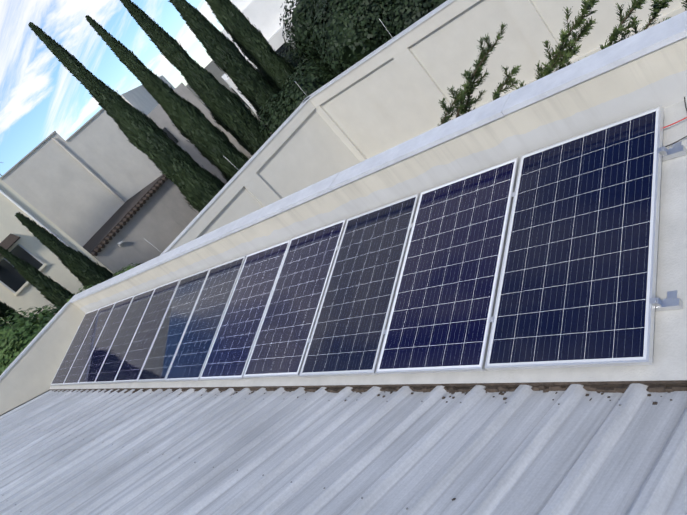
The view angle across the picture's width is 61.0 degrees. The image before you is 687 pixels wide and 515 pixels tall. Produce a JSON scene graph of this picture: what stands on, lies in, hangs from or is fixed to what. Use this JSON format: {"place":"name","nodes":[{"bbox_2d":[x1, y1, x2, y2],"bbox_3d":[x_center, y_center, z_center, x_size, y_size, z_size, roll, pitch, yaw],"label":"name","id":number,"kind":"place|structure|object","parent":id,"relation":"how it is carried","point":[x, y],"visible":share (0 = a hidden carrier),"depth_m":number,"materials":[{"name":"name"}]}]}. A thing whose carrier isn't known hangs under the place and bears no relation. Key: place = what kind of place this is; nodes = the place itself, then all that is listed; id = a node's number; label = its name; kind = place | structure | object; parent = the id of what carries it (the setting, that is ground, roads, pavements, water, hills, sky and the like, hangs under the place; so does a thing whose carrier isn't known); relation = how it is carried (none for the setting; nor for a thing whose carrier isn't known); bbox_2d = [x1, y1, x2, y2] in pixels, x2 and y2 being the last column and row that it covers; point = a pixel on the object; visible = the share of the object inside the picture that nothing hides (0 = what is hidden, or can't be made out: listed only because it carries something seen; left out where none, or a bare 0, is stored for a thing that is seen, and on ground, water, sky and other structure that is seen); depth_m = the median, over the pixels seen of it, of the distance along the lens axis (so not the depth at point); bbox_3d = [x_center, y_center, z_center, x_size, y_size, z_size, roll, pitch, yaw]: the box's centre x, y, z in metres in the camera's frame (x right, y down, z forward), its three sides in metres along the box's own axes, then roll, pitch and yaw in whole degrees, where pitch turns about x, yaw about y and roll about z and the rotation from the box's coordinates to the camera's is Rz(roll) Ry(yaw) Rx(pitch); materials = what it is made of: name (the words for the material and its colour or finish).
{"place":"outdoors","nodes":[
{"label":"outdoors","id":0,"kind":"place"},
{"bbox_2d":[1,109,161,246],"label":"building wall","id":1,"kind":"structure","parent":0,"point":[54,182],"depth_m":26.87,"materials":[{"name":"white paint"}]},
{"bbox_2d":[0,108,124,202],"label":"wall trim","id":2,"kind":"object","parent":1,"relation":"on","point":[81,163],"visible":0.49,"depth_m":26.77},
{"bbox_2d":[0,0,223,176],"label":"sky","id":3,"kind":"structure","parent":0,"point":[39,97],"materials":[{"name":"blue"}]},
{"bbox_2d":[186,60,271,155],"bbox_3d":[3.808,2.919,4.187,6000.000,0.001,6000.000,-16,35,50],"label":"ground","id":4,"kind":"structure","parent":0,"point":[214,70],"depth_m":242.66,"materials":[{"name":"grey concrete"}]},
{"bbox_2d":[0,315,12,327],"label":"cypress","id":5,"kind":"object","parent":4,"relation":"on","point":[5,323],"depth_m":16.41,"materials":[{"name":"green plant"}]},
{"bbox_2d":[0,301,25,323],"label":"cypress","id":6,"kind":"object","parent":4,"relation":"on","point":[4,307],"visible":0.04,"depth_m":17.96,"materials":[{"name":"green plant"}]},
{"bbox_2d":[0,304,61,374],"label":"bush","id":7,"kind":"object","parent":4,"relation":"on","point":[16,339],"visible":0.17,"depth_m":14.31,"materials":[{"name":"green plant"}]},
{"bbox_2d":[0,246,74,308],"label":"cypress","id":8,"kind":"object","parent":4,"relation":"on","point":[51,291],"visible":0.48,"depth_m":17.07,"materials":[{"name":"green plant"}]},
{"bbox_2d":[0,303,85,414],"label":"building walls","id":9,"kind":"structure","parent":4,"relation":"on","point":[30,374],"depth_m":12.37,"materials":[{"name":"beige paint"}]},
{"bbox_2d":[0,383,686,514],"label":"metal roof","id":10,"kind":"structure","parent":9,"relation":"attached to","point":[523,450],"depth_m":3.62,"materials":[{"name":"grey metal"}]},
{"bbox_2d":[2,394,620,511],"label":"roof screws","id":11,"kind":"object","parent":10,"relation":"attached to","point":[263,474],"visible":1,"depth_m":4.27,"materials":[{"name":"grey metal"}]},
{"bbox_2d":[0,11,686,379],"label":"coping","id":12,"kind":"object","parent":9,"relation":"on","point":[660,35],"visible":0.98,"depth_m":4.55,"materials":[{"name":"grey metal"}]},
{"bbox_2d":[49,100,686,388],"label":"slab","id":13,"kind":"structure","parent":9,"relation":"attached to","point":[669,362],"depth_m":3.26,"materials":[{"name":"grey concrete"}]},
{"bbox_2d":[51,308,98,385],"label":"panel","id":14,"kind":"object","parent":13,"relation":"on","point":[72,351],"visible":0.71,"depth_m":12.03,"materials":[{"name":"glass"}]},
{"bbox_2d":[63,302,115,384],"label":"panel","id":15,"kind":"object","parent":13,"relation":"on","point":[79,364],"visible":0.77,"depth_m":11.25,"materials":[{"name":"glass"}]},
{"bbox_2d":[78,295,133,384],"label":"panel","id":16,"kind":"object","parent":13,"relation":"on","point":[91,371],"visible":0.83,"depth_m":10.48,"materials":[{"name":"glass"}]},
{"bbox_2d":[94,288,154,383],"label":"panel","id":17,"kind":"object","parent":13,"relation":"on","point":[117,352],"visible":0.77,"depth_m":9.71,"materials":[{"name":"glass"}]},
{"bbox_2d":[114,279,179,382],"bbox_3d":[-3.008,1.132,8.974,0.992,0.038,1.640,-16,50,50],"label":"panel","id":18,"kind":"object","parent":13,"relation":"on","point":[137,353],"visible":0.81,"depth_m":8.93,"materials":[{"name":"glass"}]},
{"bbox_2d":[137,268,209,382],"bbox_3d":[-2.376,0.957,8.201,0.992,0.038,1.640,-16,50,50],"label":"panel","id":19,"kind":"object","parent":13,"relation":"on","point":[163,351],"visible":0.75,"depth_m":8.16,"materials":[{"name":"glass"}]},
{"bbox_2d":[165,255,245,381],"bbox_3d":[-1.747,0.783,7.428,0.992,0.038,1.640,-16,50,50],"label":"panel","id":20,"kind":"object","parent":13,"relation":"on","point":[198,337],"visible":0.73,"depth_m":7.37,"materials":[{"name":"glass"}]},
{"bbox_2d":[199,240,289,380],"bbox_3d":[-1.114,0.606,6.657,0.992,0.038,1.640,-16,50,50],"label":"panel","id":21,"kind":"object","parent":13,"relation":"on","point":[235,339],"visible":0.83,"depth_m":6.61,"materials":[{"name":"glass"}]},
{"bbox_2d":[243,219,346,378],"bbox_3d":[-0.485,0.421,5.889,0.992,0.038,1.640,-16,50,50],"label":"panel","id":22,"kind":"object","parent":13,"relation":"on","point":[281,344],"visible":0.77,"depth_m":5.83,"materials":[{"name":"glass"}]},
{"bbox_2d":[299,193,419,376],"bbox_3d":[0.145,0.249,5.117,0.992,0.039,1.640,-16,50,50],"label":"panel","id":23,"kind":"object","parent":13,"relation":"on","point":[350,326],"visible":0.88,"depth_m":5.04,"materials":[{"name":"glass"}]},
{"bbox_2d":[49,380,686,404],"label":"gutter dirt","id":24,"kind":"structure","parent":13,"relation":"on","point":[623,386],"depth_m":3.68,"materials":[{"name":"brown soil"}]},
{"bbox_2d":[57,141,685,370],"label":"mounting brackets","id":25,"kind":"object","parent":13,"relation":"on","point":[672,301],"visible":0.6,"depth_m":3.33,"materials":[{"name":"metal"}]},
{"bbox_2d":[376,157,519,374],"bbox_3d":[0.776,0.071,4.343,0.992,0.038,1.640,-16,50,50],"label":"panel","id":26,"kind":"object","parent":13,"relation":"on","point":[443,308],"visible":0.94,"depth_m":4.26,"materials":[{"name":"glass"}]},
{"bbox_2d":[485,105,663,369],"bbox_3d":[1.407,-0.110,3.573,0.992,0.038,1.640,-16,50,50],"label":"panel","id":27,"kind":"object","parent":13,"relation":"on","point":[577,285],"visible":1,"depth_m":3.48,"materials":[{"name":"glass"}]},
{"bbox_2d":[663,97,686,146],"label":"cable","id":28,"kind":"object","parent":13,"relation":"on","point":[683,137],"depth_m":3.42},
{"bbox_2d":[0,179,113,323],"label":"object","id":29,"kind":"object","parent":4,"relation":"on","point":[22,242],"visible":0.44,"depth_m":20.31,"materials":[{"name":"white paint"}]},
{"bbox_2d":[14,212,114,288],"bbox_3d":[-7.482,0.920,18.369,1.174,6.650,1.159,-16,35,50],"label":"cypress","id":30,"kind":"object","parent":4,"relation":"on","point":[85,270],"visible":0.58,"depth_m":17.68,"materials":[{"name":"green plant"}]},
{"bbox_2d":[67,263,142,302],"bbox_3d":[-6.019,2.103,17.130,2.753,4.107,3.622,-16,35,50],"label":"bush","id":31,"kind":"object","parent":4,"relation":"on","point":[128,267],"depth_m":17.06,"materials":[{"name":"green plant"}]},
{"bbox_2d":[28,22,224,212],"bbox_3d":[-6.507,-3.924,20.286,1.509,10.446,1.524,-16,35,50],"label":"cypress","id":32,"kind":"object","parent":4,"relation":"on","point":[198,186],"visible":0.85,"depth_m":19.85,"materials":[{"name":"green plant"}]},
{"bbox_2d":[94,178,198,273],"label":"building wall","id":33,"kind":"structure","parent":4,"relation":"on","point":[165,215],"depth_m":23.29,"materials":[{"name":"paint"}]},
{"bbox_2d":[83,174,167,255],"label":"neighbour roof tiles","id":34,"kind":"object","parent":33,"relation":"on","point":[111,227],"visible":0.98,"depth_m":23.57,"materials":[{"name":"tile"}]},
{"bbox_2d":[120,75,174,115],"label":"roof","id":35,"kind":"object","parent":4,"relation":"on","point":[141,98],"visible":0.14,"depth_m":40.23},
{"bbox_2d":[85,15,250,182],"bbox_3d":[-5.487,-4.899,21.352,1.318,9.645,1.311,-16,35,50],"label":"cypress","id":36,"kind":"object","parent":4,"relation":"on","point":[214,145],"visible":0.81,"depth_m":20.85,"materials":[{"name":"green plant"}]},
{"bbox_2d":[120,0,271,154],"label":"cypress","id":37,"kind":"object","parent":4,"relation":"on","point":[230,111],"visible":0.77,"depth_m":21.75,"materials":[{"name":"green plant"}]},
{"bbox_2d":[147,83,251,184],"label":"building wall","id":38,"kind":"structure","parent":4,"relation":"on","point":[157,114],"depth_m":34.77,"materials":[{"name":"white paint"}]},
{"bbox_2d":[168,0,280,127],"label":"cypress","id":39,"kind":"object","parent":4,"relation":"on","point":[256,88],"visible":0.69,"depth_m":22.47,"materials":[{"name":"green plant"}]},
{"bbox_2d":[205,0,296,90],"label":"cypress","id":40,"kind":"object","parent":4,"relation":"on","point":[256,49],"visible":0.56,"depth_m":23.27,"materials":[{"name":"green plant"}]},
{"bbox_2d":[221,0,297,117],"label":"houses","id":41,"kind":"structure","parent":4,"relation":"on","point":[264,16],"depth_m":29.32,"materials":[{"name":"white paint"}]},
{"bbox_2d":[168,100,359,251],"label":"side wall","id":42,"kind":"structure","parent":4,"relation":"on","point":[305,146],"depth_m":18.42,"materials":[{"name":"beige paint"}]},
{"bbox_2d":[160,97,308,254],"bbox_3d":[-8.292,3.762,15.223,0.360,0.035,24.040,3,51,61],"label":"wall cap","id":43,"kind":"object","parent":42,"relation":"on","point":[221,191],"visible":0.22,"depth_m":17.68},
{"bbox_2d":[262,44,327,74],"bbox_3d":[-2.248,-8.308,29.189,4.220,4.201,5.021,-16,35,50],"label":"bush","id":44,"kind":"object","parent":4,"relation":"on","point":[291,61],"visible":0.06,"depth_m":27.75,"materials":[{"name":"green plant"}]},
{"bbox_2d":[257,54,339,139],"bbox_3d":[-0.795,-5.405,21.875,4.626,3.892,4.736,-16,35,50],"label":"bush","id":45,"kind":"object","parent":4,"relation":"on","point":[310,77],"visible":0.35,"depth_m":20.12,"materials":[{"name":"green plant"}]},
{"bbox_2d":[280,0,328,65],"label":"tree","id":46,"kind":"object","parent":4,"relation":"on","point":[300,30],"visible":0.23,"depth_m":20.56,"materials":[{"name":"green plant"}]},
{"bbox_2d":[306,0,394,75],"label":"tree","id":47,"kind":"object","parent":4,"relation":"on","point":[350,32],"visible":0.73,"depth_m":17.83,"materials":[{"name":"green plant"}]},
{"bbox_2d":[371,0,439,41],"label":"tree","id":48,"kind":"object","parent":4,"relation":"on","point":[405,14],"visible":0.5,"depth_m":16.97,"materials":[{"name":"green plant"}]},
{"bbox_2d":[415,0,446,14],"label":"tree","id":49,"kind":"object","parent":4,"relation":"on","point":[436,3],"visible":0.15,"depth_m":16.63,"materials":[{"name":"green plant"}]},
{"bbox_2d":[309,0,686,161],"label":"back wall","id":50,"kind":"structure","parent":4,"relation":"on","point":[389,96],"depth_m":15.65,"materials":[{"name":"beige paint"}]},
{"bbox_2d":[303,0,454,101],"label":"wall cap","id":51,"kind":"object","parent":50,"relation":"on","point":[398,36],"visible":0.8,"depth_m":16.20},
{"bbox_2d":[73,37,686,312],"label":"building wall","id":52,"kind":"structure","parent":0,"point":[652,79],"depth_m":4.61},
{"label":"yard","id":53,"kind":"structure","parent":0,"visible":0},
{"bbox_2d":[437,23,520,125],"bbox_3d":[1.796,-2.158,8.492,2.360,1.696,0.658,-23,30,42],"label":"shrub","id":54,"kind":"object","parent":53,"relation":"on","point":[469,87],"visible":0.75,"depth_m":8.09,"materials":[{"name":"green plant"}]},
{"bbox_2d":[514,0,599,88],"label":"shrub","id":55,"kind":"object","parent":53,"relation":"on","point":[558,61],"visible":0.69,"depth_m":7.02,"materials":[{"name":"green plant"}]},
{"bbox_2d":[585,0,686,56],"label":"shrub","id":56,"kind":"object","parent":53,"relation":"on","point":[658,5],"visible":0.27,"depth_m":6.51,"materials":[{"name":"green plant"}]}
]}

